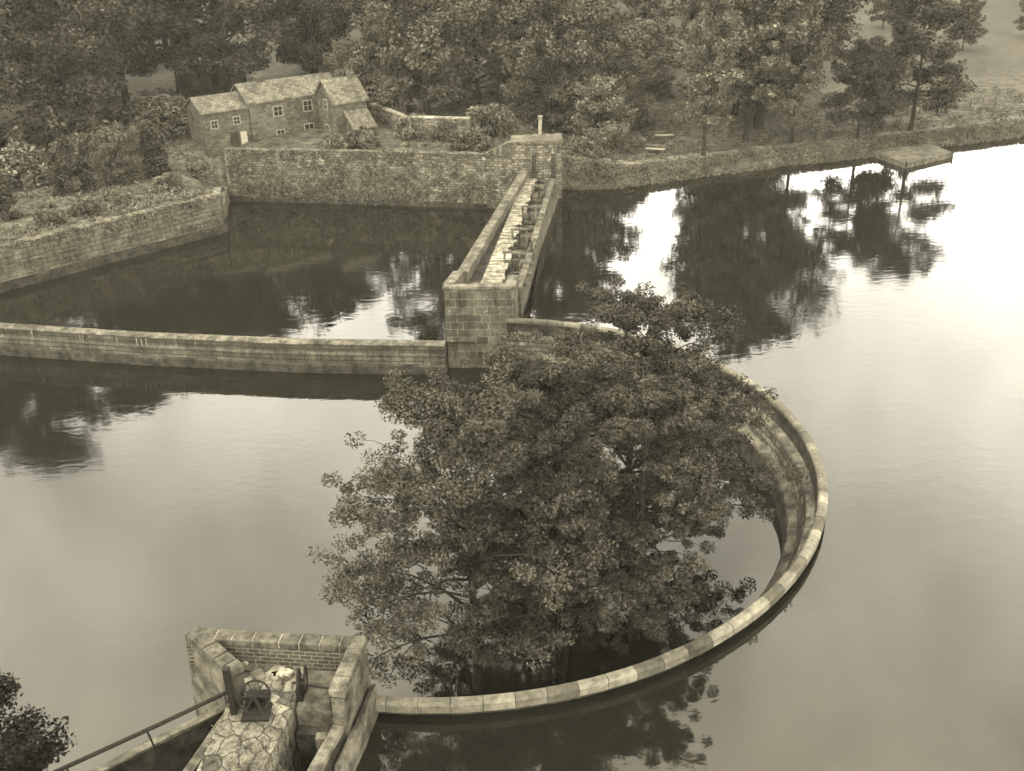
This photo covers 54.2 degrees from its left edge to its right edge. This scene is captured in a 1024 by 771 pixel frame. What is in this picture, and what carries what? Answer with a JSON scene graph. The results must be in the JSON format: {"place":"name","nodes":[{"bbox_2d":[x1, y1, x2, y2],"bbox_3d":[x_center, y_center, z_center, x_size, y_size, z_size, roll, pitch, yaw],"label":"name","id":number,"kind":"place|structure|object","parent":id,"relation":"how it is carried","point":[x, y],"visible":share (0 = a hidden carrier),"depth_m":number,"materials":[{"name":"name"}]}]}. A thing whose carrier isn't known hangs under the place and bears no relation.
{"place":"outdoors","nodes":[
{"label":"outdoors","id":0,"kind":"place"},
{"bbox_2d":[16,85,183,177],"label":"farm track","id":1,"kind":"structure","parent":0,"point":[139,96],"depth_m":128.64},
{"bbox_2d":[0,201,495,342],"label":"pool water","id":2,"kind":"structure","parent":0,"point":[313,270],"depth_m":81.29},
{"bbox_2d":[0,355,782,770],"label":"water","id":3,"kind":"structure","parent":0,"point":[150,517],"depth_m":51.68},
{"bbox_2d":[90,704,224,770],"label":"channel wall","id":4,"kind":"structure","parent":3,"relation":"in","point":[177,747],"depth_m":34.50,"materials":[{"name":"stone"}]},
{"bbox_2d":[0,323,447,374],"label":"straight weir","id":5,"kind":"object","parent":3,"relation":"in","point":[346,356],"visible":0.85,"depth_m":70.39,"materials":[{"name":"stone"}]},
{"bbox_2d":[183,626,377,770],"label":"sluice platform","id":6,"kind":"structure","parent":3,"relation":"in","point":[316,733],"depth_m":34.45,"materials":[{"name":"stone"}]},
{"bbox_2d":[53,691,227,770],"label":"handrail","id":7,"kind":"object","parent":6,"relation":"attached to","point":[136,734],"visible":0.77,"depth_m":33.21,"materials":[{"name":"metal"}]},
{"bbox_2d":[222,666,272,721],"bbox_3d":[-8.861,10.649,33.756,1.474,3.150,1.258,-2,26,0],"label":"sluice winch","id":8,"kind":"object","parent":6,"relation":"on","point":[257,709],"visible":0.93,"depth_m":33.62,"materials":[{"name":"metal"}]},
{"bbox_2d":[204,674,294,770],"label":"moss tufts","id":9,"kind":"object","parent":6,"relation":"on","point":[221,726],"visible":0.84,"depth_m":32.76,"materials":[{"name":"green plant"}]},
{"bbox_2d":[293,665,331,710],"bbox_3d":[-6.769,10.827,34.301,1.873,2.231,0.921,17,32,33],"label":"winding gear","id":10,"kind":"object","parent":6,"relation":"on","point":[301,688],"visible":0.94,"depth_m":34.14,"materials":[{"name":"metal"}]},
{"bbox_2d":[306,364,622,692],"bbox_3d":[-1.828,6.759,38.739,12.021,14.527,11.252,-2,26,0],"label":"alder","id":11,"kind":"object","parent":3,"relation":"in","point":[440,427],"visible":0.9,"depth_m":37.26,"materials":[{"name":"green plant"}]},
{"bbox_2d":[389,340,638,625],"bbox_3d":[0.295,4.846,44.063,10.424,13.130,10.247,6,27,15],"label":"alder","id":12,"kind":"object","parent":3,"relation":"in","point":[534,396],"visible":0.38,"depth_m":42.33,"materials":[{"name":"green plant"}]},
{"bbox_2d":[438,402,666,683],"bbox_3d":[1.396,7.049,39.408,8.526,13.235,8.739,-2,26,0],"label":"alder","id":13,"kind":"object","parent":3,"relation":"in","point":[583,436],"visible":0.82,"depth_m":37.82,"materials":[{"name":"green plant"}]},
{"bbox_2d":[376,318,827,714],"bbox_3d":[6.440,5.480,51.812,18.478,4.037,36.398,2,27,8],"label":"curved weir","id":14,"kind":"object","parent":3,"relation":"in","point":[782,438],"visible":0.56,"depth_m":47.94,"materials":[{"name":"stone"}]},
{"bbox_2d":[496,331,750,430],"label":"weeds","id":15,"kind":"object","parent":14,"relation":"on","point":[538,357],"visible":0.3,"depth_m":66.97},
{"bbox_2d":[549,373,737,641],"bbox_3d":[5.258,5.785,41.797,7.956,13.170,9.238,-2,26,0],"label":"alder","id":16,"kind":"object","parent":3,"relation":"in","point":[629,422],"visible":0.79,"depth_m":39.76,"materials":[{"name":"green plant"}]},
{"bbox_2d":[504,274,808,582],"bbox_3d":[5.665,2.798,46.281,14.587,14.534,11.421,-2,26,0],"label":"alder","id":17,"kind":"object","parent":3,"relation":"in","point":[632,312],"visible":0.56,"depth_m":44.03,"materials":[{"name":"green plant"}]},
{"bbox_2d":[0,0,1023,361],"bbox_3d":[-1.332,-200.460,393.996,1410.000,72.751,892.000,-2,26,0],"label":"ground","id":18,"kind":"structure","parent":0,"point":[994,56],"depth_m":118.88,"materials":[{"name":"green plant"}]},
{"bbox_2d":[0,0,21,63],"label":"dark oak","id":19,"kind":"object","parent":18,"relation":"on","point":[10,58],"visible":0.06,"depth_m":126.90,"materials":[{"name":"green plant"}]},
{"bbox_2d":[0,173,22,219],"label":"conical shrub","id":20,"kind":"object","parent":18,"relation":"on","point":[6,190],"visible":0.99,"depth_m":85.39,"materials":[{"name":"green plant"}]},
{"bbox_2d":[0,126,26,168],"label":"round shrub","id":21,"kind":"object","parent":18,"relation":"on","point":[13,135],"visible":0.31,"depth_m":102.42,"materials":[{"name":"green plant"}]},
{"bbox_2d":[0,139,53,188],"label":"pale shrub","id":22,"kind":"object","parent":18,"relation":"on","point":[23,159],"visible":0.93,"depth_m":95.21,"materials":[{"name":"green plant"}]},
{"bbox_2d":[0,0,54,118],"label":"dark oak","id":23,"kind":"object","parent":18,"relation":"on","point":[37,92],"visible":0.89,"depth_m":98.25,"materials":[{"name":"green plant"}]},
{"bbox_2d":[20,166,53,187],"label":"shrub","id":24,"kind":"object","parent":18,"relation":"on","point":[23,179],"visible":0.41,"depth_m":96.06,"materials":[{"name":"plant"}]},
{"bbox_2d":[0,669,76,770],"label":"foreground tree","id":25,"kind":"object","parent":18,"relation":"on","point":[18,748],"visible":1,"depth_m":26.83,"materials":[{"name":"green plant"}]},
{"bbox_2d":[32,203,68,227],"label":"round shrub","id":26,"kind":"object","parent":18,"relation":"on","point":[54,217],"visible":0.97,"depth_m":83.88,"materials":[{"name":"green plant"}]},
{"bbox_2d":[0,0,116,100],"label":"broadleaf tree","id":27,"kind":"object","parent":18,"relation":"on","point":[62,68],"visible":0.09,"depth_m":124.50,"materials":[{"name":"green plant"}]},
{"bbox_2d":[50,126,71,156],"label":"conical shrub","id":28,"kind":"object","parent":18,"relation":"on","point":[60,129],"visible":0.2,"depth_m":102.68,"materials":[{"name":"green plant"}]},
{"bbox_2d":[14,96,108,147],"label":"pale shrub","id":29,"kind":"object","parent":18,"relation":"on","point":[37,122],"visible":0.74,"depth_m":105.17,"materials":[{"name":"green plant"}]},
{"bbox_2d":[39,92,100,126],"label":"round shrub","id":30,"kind":"object","parent":18,"relation":"on","point":[97,111],"visible":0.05,"depth_m":114.13,"materials":[{"name":"green plant"}]},
{"bbox_2d":[50,134,98,196],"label":"conical shrub","id":31,"kind":"object","parent":18,"relation":"on","point":[65,162],"visible":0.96,"depth_m":91.72,"materials":[{"name":"green plant"}]},
{"bbox_2d":[0,0,150,130],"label":"dark oak","id":32,"kind":"object","parent":18,"relation":"on","point":[43,45],"visible":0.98,"depth_m":102.94,"materials":[{"name":"green plant"}]},
{"bbox_2d":[47,131,111,175],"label":"pale shrub","id":33,"kind":"object","parent":18,"relation":"on","point":[85,144],"visible":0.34,"depth_m":99.62,"materials":[{"name":"green plant"}]},
{"bbox_2d":[67,194,101,215],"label":"round shrub","id":34,"kind":"object","parent":18,"relation":"on","point":[88,205],"visible":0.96,"depth_m":86.44,"materials":[{"name":"green plant"}]},
{"bbox_2d":[0,186,211,241],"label":"rough grass","id":35,"kind":"structure","parent":18,"relation":"on","point":[32,230],"depth_m":87.15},
{"bbox_2d":[5,133,207,221],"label":"garden scrub","id":36,"kind":"object","parent":18,"relation":"on","point":[187,158],"visible":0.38,"depth_m":93.16,"materials":[{"name":"green plant"}]},
{"bbox_2d":[32,0,189,105],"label":"dark oak","id":37,"kind":"object","parent":18,"relation":"on","point":[138,69],"visible":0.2,"depth_m":119.08,"materials":[{"name":"green plant"}]},
{"bbox_2d":[0,186,229,292],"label":"quay wall","id":38,"kind":"structure","parent":18,"relation":"on","point":[46,269],"depth_m":85.78,"materials":[{"name":"stone"}]},
{"bbox_2d":[0,192,222,275],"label":"wall plants","id":39,"kind":"object","parent":38,"relation":"attached to","point":[203,199],"depth_m":86.56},
{"bbox_2d":[84,123,151,184],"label":"bush","id":40,"kind":"object","parent":18,"relation":"on","point":[108,136],"visible":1,"depth_m":94.88,"materials":[{"name":"green plant"}]},
{"bbox_2d":[109,187,138,207],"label":"round shrub","id":41,"kind":"object","parent":18,"relation":"on","point":[123,199],"visible":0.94,"depth_m":88.65,"materials":[{"name":"green plant"}]},
{"bbox_2d":[99,96,156,132],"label":"round shrub","id":42,"kind":"object","parent":18,"relation":"on","point":[125,115],"visible":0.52,"depth_m":108.37,"materials":[{"name":"green plant"}]},
{"bbox_2d":[110,120,158,155],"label":"round shrub","id":43,"kind":"object","parent":18,"relation":"on","point":[136,151],"visible":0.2,"depth_m":102.15,"materials":[{"name":"green plant"}]},
{"bbox_2d":[135,119,168,178],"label":"conical shrub","id":44,"kind":"object","parent":18,"relation":"on","point":[151,143],"visible":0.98,"depth_m":96.87,"materials":[{"name":"green plant"}]},
{"bbox_2d":[128,93,190,139],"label":"pale shrub","id":45,"kind":"object","parent":18,"relation":"on","point":[163,112],"visible":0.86,"depth_m":106.03,"materials":[{"name":"green plant"}]},
{"bbox_2d":[151,172,183,192],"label":"pale shrub","id":46,"kind":"object","parent":18,"relation":"on","point":[172,179],"visible":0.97,"depth_m":92.70,"materials":[{"name":"green plant"}]},
{"bbox_2d":[108,0,250,102],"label":"dark oak","id":47,"kind":"object","parent":18,"relation":"on","point":[175,51],"visible":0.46,"depth_m":117.52,"materials":[{"name":"green plant"}]},
{"bbox_2d":[184,160,213,181],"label":"round shrub","id":48,"kind":"object","parent":18,"relation":"on","point":[203,172],"visible":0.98,"depth_m":97.92,"materials":[{"name":"green plant"}]},
{"bbox_2d":[182,42,246,90],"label":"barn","id":49,"kind":"structure","parent":18,"relation":"on","point":[215,80],"depth_m":129.03,"materials":[{"name":"stone"}]},
{"bbox_2d":[136,0,298,92],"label":"dark oak","id":50,"kind":"object","parent":18,"relation":"on","point":[240,62],"visible":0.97,"depth_m":114.95,"materials":[{"name":"green plant"}]},
{"bbox_2d":[183,68,377,157],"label":"cottage","id":51,"kind":"structure","parent":18,"relation":"on","point":[257,108],"depth_m":105.03,"materials":[{"name":"stone"}]},
{"bbox_2d":[230,131,239,146],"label":"door","id":52,"kind":"structure","parent":51,"relation":"in","point":[234,136],"depth_m":104.11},
{"bbox_2d":[272,105,283,116],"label":"window","id":53,"kind":"structure","parent":51,"relation":"in","point":[277,110],"depth_m":105.47,"materials":[{"name":"paint"}]},
{"bbox_2d":[302,99,312,111],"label":"window","id":54,"kind":"structure","parent":51,"relation":"in","point":[307,104],"depth_m":107.13,"materials":[{"name":"paint"}]},
{"bbox_2d":[258,0,357,73],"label":"broadleaf tree","id":55,"kind":"object","parent":18,"relation":"on","point":[307,67],"visible":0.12,"depth_m":132.45,"materials":[{"name":"green plant"}]},
{"bbox_2d":[247,0,376,73],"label":"dark oak","id":56,"kind":"object","parent":18,"relation":"on","point":[297,52],"visible":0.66,"depth_m":119.94,"materials":[{"name":"green plant"}]},
{"bbox_2d":[318,132,353,149],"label":"pale shrub","id":57,"kind":"object","parent":18,"relation":"on","point":[335,140],"visible":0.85,"depth_m":100.63,"materials":[{"name":"green plant"}]},
{"bbox_2d":[319,35,379,105],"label":"willow tree","id":58,"kind":"object","parent":18,"relation":"on","point":[349,46],"visible":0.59,"depth_m":116.12,"materials":[{"name":"green plant"}]},
{"bbox_2d":[223,147,487,208],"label":"retaining wall","id":59,"kind":"structure","parent":18,"relation":"on","point":[471,167],"depth_m":99.61,"materials":[{"name":"stone"}]},
{"bbox_2d":[226,146,497,207],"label":"ivy","id":60,"kind":"object","parent":59,"relation":"attached to","point":[338,185],"visible":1,"depth_m":99.58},
{"bbox_2d":[344,124,380,149],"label":"round shrub","id":61,"kind":"object","parent":18,"relation":"on","point":[366,140],"visible":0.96,"depth_m":101.83,"materials":[{"name":"green plant"}]},
{"bbox_2d":[368,70,407,99],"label":"round shrub","id":62,"kind":"object","parent":18,"relation":"on","point":[382,78],"visible":0.25,"depth_m":119.62,"materials":[{"name":"plant"}]},
{"bbox_2d":[353,20,430,91],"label":"willow tree","id":63,"kind":"object","parent":18,"relation":"on","point":[380,41],"visible":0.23,"depth_m":120.86,"materials":[{"name":"green plant"}]},
{"bbox_2d":[355,0,434,64],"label":"willow tree","id":64,"kind":"object","parent":18,"relation":"on","point":[386,3],"visible":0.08,"depth_m":140.58,"materials":[{"name":"green plant"}]},
{"bbox_2d":[399,93,417,113],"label":"shrub","id":65,"kind":"object","parent":18,"relation":"on","point":[410,108],"visible":0.33,"depth_m":115.03,"materials":[{"name":"plant"}]},
{"bbox_2d":[393,112,427,140],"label":"pale shrub","id":66,"kind":"object","parent":18,"relation":"on","point":[401,130],"visible":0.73,"depth_m":104.16,"materials":[{"name":"green plant"}]},
{"bbox_2d":[349,0,488,115],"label":"broadleaf tree","id":67,"kind":"object","parent":18,"relation":"on","point":[446,90],"visible":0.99,"depth_m":109.28,"materials":[{"name":"green plant"}]},
{"bbox_2d":[370,103,470,139],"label":"garden wall","id":68,"kind":"structure","parent":18,"relation":"on","point":[384,115],"depth_m":104.37,"materials":[{"name":"stone"}]},
{"bbox_2d":[398,6,467,86],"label":"willow tree","id":69,"kind":"object","parent":18,"relation":"on","point":[420,79],"visible":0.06,"depth_m":124.81,"materials":[{"name":"green plant"}]},
{"bbox_2d":[430,120,455,142],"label":"round shrub","id":70,"kind":"object","parent":18,"relation":"on","point":[442,135],"visible":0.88,"depth_m":103.54,"materials":[{"name":"green plant"}]},
{"bbox_2d":[451,127,491,152],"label":"round shrub","id":71,"kind":"object","parent":18,"relation":"on","point":[463,141],"visible":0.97,"depth_m":100.99,"materials":[{"name":"green plant"}]},
{"bbox_2d":[424,0,524,100],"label":"broadleaf tree","id":72,"kind":"object","parent":18,"relation":"on","point":[490,69],"visible":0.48,"depth_m":116.80,"materials":[{"name":"green plant"}]},
{"bbox_2d":[466,102,517,137],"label":"pale shrub","id":73,"kind":"object","parent":18,"relation":"on","point":[502,118],"visible":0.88,"depth_m":104.14,"materials":[{"name":"green plant"}]},
{"bbox_2d":[0,78,1023,172],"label":"undergrowth","id":74,"kind":"object","parent":18,"relation":"on","point":[894,126],"visible":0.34,"depth_m":115.20,"materials":[{"name":"green plant"}]},
{"bbox_2d":[464,0,566,81],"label":"broadleaf tree","id":75,"kind":"object","parent":18,"relation":"on","point":[493,17],"visible":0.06,"depth_m":120.56,"materials":[{"name":"green plant"}]},
{"bbox_2d":[485,133,562,208],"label":"stone wall","id":76,"kind":"structure","parent":18,"relation":"on","point":[538,156],"depth_m":95.37,"materials":[{"name":"stone"}]},
{"bbox_2d":[551,153,555,180],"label":"door","id":77,"kind":"structure","parent":76,"relation":"in","point":[553,167],"depth_m":95.26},
{"bbox_2d":[483,0,612,135],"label":"broadleaf tree","id":78,"kind":"object","parent":18,"relation":"on","point":[526,10],"visible":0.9,"depth_m":106.69,"materials":[{"name":"green plant"}]},
{"bbox_2d":[514,0,649,121],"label":"broadleaf tree","id":79,"kind":"object","parent":18,"relation":"on","point":[614,45],"visible":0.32,"depth_m":110.05,"materials":[{"name":"green plant"}]},
{"bbox_2d":[572,135,606,157],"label":"round shrub","id":80,"kind":"object","parent":18,"relation":"on","point":[583,146],"visible":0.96,"depth_m":101.71,"materials":[{"name":"green plant"}]},
{"bbox_2d":[566,32,636,103],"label":"willow tree","id":81,"kind":"object","parent":18,"relation":"on","point":[604,70],"visible":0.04,"depth_m":125.61,"materials":[{"name":"green plant"}]},
{"bbox_2d":[568,73,638,149],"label":"shrub","id":82,"kind":"object","parent":18,"relation":"on","point":[598,88],"visible":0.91,"depth_m":105.79,"materials":[{"name":"green plant"}]},
{"bbox_2d":[588,125,623,150],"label":"round shrub","id":83,"kind":"object","parent":18,"relation":"on","point":[616,144],"visible":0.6,"depth_m":106.50,"materials":[{"name":"green plant"}]},
{"bbox_2d":[604,58,656,129],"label":"willow tree","id":84,"kind":"object","parent":18,"relation":"on","point":[640,99],"visible":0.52,"depth_m":115.64,"materials":[{"name":"green plant"}]},
{"bbox_2d":[601,16,691,93],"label":"willow tree","id":85,"kind":"object","parent":18,"relation":"on","point":[654,30],"visible":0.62,"depth_m":128.94,"materials":[{"name":"green plant"}]},
{"bbox_2d":[613,0,689,67],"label":"willow tree","id":86,"kind":"object","parent":18,"relation":"on","point":[646,8],"visible":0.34,"depth_m":142.00,"materials":[{"name":"green plant"}]},
{"bbox_2d":[671,0,747,154],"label":"feathery tree","id":87,"kind":"object","parent":18,"relation":"on","point":[715,11],"visible":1,"depth_m":99.93,"materials":[{"name":"green plant"}]},
{"bbox_2d":[671,1,794,115],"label":"broadleaf tree","id":88,"kind":"object","parent":18,"relation":"on","point":[735,109],"visible":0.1,"depth_m":119.14,"materials":[{"name":"green plant"}]},
{"bbox_2d":[699,0,818,141],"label":"feathery tree","id":89,"kind":"object","parent":18,"relation":"on","point":[764,31],"visible":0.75,"depth_m":104.64,"materials":[{"name":"green plant"}]},
{"bbox_2d":[669,0,878,129],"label":"dark oak","id":90,"kind":"object","parent":18,"relation":"on","point":[831,17],"visible":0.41,"depth_m":107.27,"materials":[{"name":"green plant"}]},
{"bbox_2d":[562,119,1023,190],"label":"bank grass","id":91,"kind":"structure","parent":18,"relation":"on","point":[822,147],"depth_m":105.16,"materials":[{"name":"green plant"}]},
{"bbox_2d":[760,0,838,142],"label":"feathery tree","id":92,"kind":"object","parent":18,"relation":"on","point":[793,100],"visible":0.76,"depth_m":105.04,"materials":[{"name":"green plant"}]},
{"bbox_2d":[818,35,907,138],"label":"round tree","id":93,"kind":"object","parent":18,"relation":"on","point":[862,52],"visible":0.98,"depth_m":105.96,"materials":[{"name":"green plant"}]},
{"bbox_2d":[865,0,903,28],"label":"round tree","id":94,"kind":"object","parent":18,"relation":"on","point":[880,6],"visible":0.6,"depth_m":166.12,"materials":[{"name":"green plant"}]},
{"bbox_2d":[811,94,996,125],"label":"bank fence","id":95,"kind":"object","parent":18,"relation":"on","point":[920,109],"visible":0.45,"depth_m":122.28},
{"bbox_2d":[859,0,986,130],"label":"round tree","id":96,"kind":"object","parent":18,"relation":"on","point":[925,13],"visible":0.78,"depth_m":107.63,"materials":[{"name":"green plant"}]},
{"bbox_2d":[943,0,988,50],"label":"round tree","id":97,"kind":"object","parent":18,"relation":"on","point":[969,39],"visible":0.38,"depth_m":149.73,"materials":[{"name":"green plant"}]},
{"bbox_2d":[1013,0,1023,30],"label":"round tree","id":98,"kind":"object","parent":18,"relation":"on","point":[1020,20],"visible":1,"depth_m":158.32,"materials":[{"name":"green plant"}]},
{"bbox_2d":[570,99,645,153],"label":"bush","id":99,"kind":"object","parent":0,"point":[630,142],"depth_m":112.79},
{"bbox_2d":[355,137,1023,770],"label":"reservoir water","id":100,"kind":"structure","parent":0,"point":[879,303],"depth_m":51.19,"materials":[{"name":"liquid"}]},
{"bbox_2d":[442,170,557,367],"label":"sluice pier","id":101,"kind":"structure","parent":100,"relation":"in","point":[486,296],"depth_m":70.58,"materials":[{"name":"stone"}]},
{"bbox_2d":[503,246,520,271],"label":"sluice gate frame","id":102,"kind":"object","parent":101,"relation":"on","point":[511,264],"visible":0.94,"depth_m":73.26,"materials":[{"name":"wood"}]},
{"bbox_2d":[511,224,527,248],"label":"sluice gate frame","id":103,"kind":"object","parent":101,"relation":"on","point":[522,240],"visible":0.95,"depth_m":78.16,"materials":[{"name":"wood"}]},
{"bbox_2d":[521,202,536,224],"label":"sluice gate frame","id":104,"kind":"object","parent":101,"relation":"on","point":[529,216],"visible":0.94,"depth_m":83.81,"materials":[{"name":"wood"}]},
{"bbox_2d":[531,180,545,199],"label":"sluice gate frame","id":105,"kind":"object","parent":101,"relation":"on","point":[538,195],"visible":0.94,"depth_m":89.61,"materials":[{"name":"wood"}]},
{"bbox_2d":[871,143,953,168],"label":"landing stage","id":106,"kind":"object","parent":100,"relation":"on","point":[908,156],"visible":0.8,"depth_m":106.32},
{"bbox_2d":[593,115,1023,164],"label":"bank path","id":107,"kind":"structure","parent":0,"point":[692,155],"depth_m":107.57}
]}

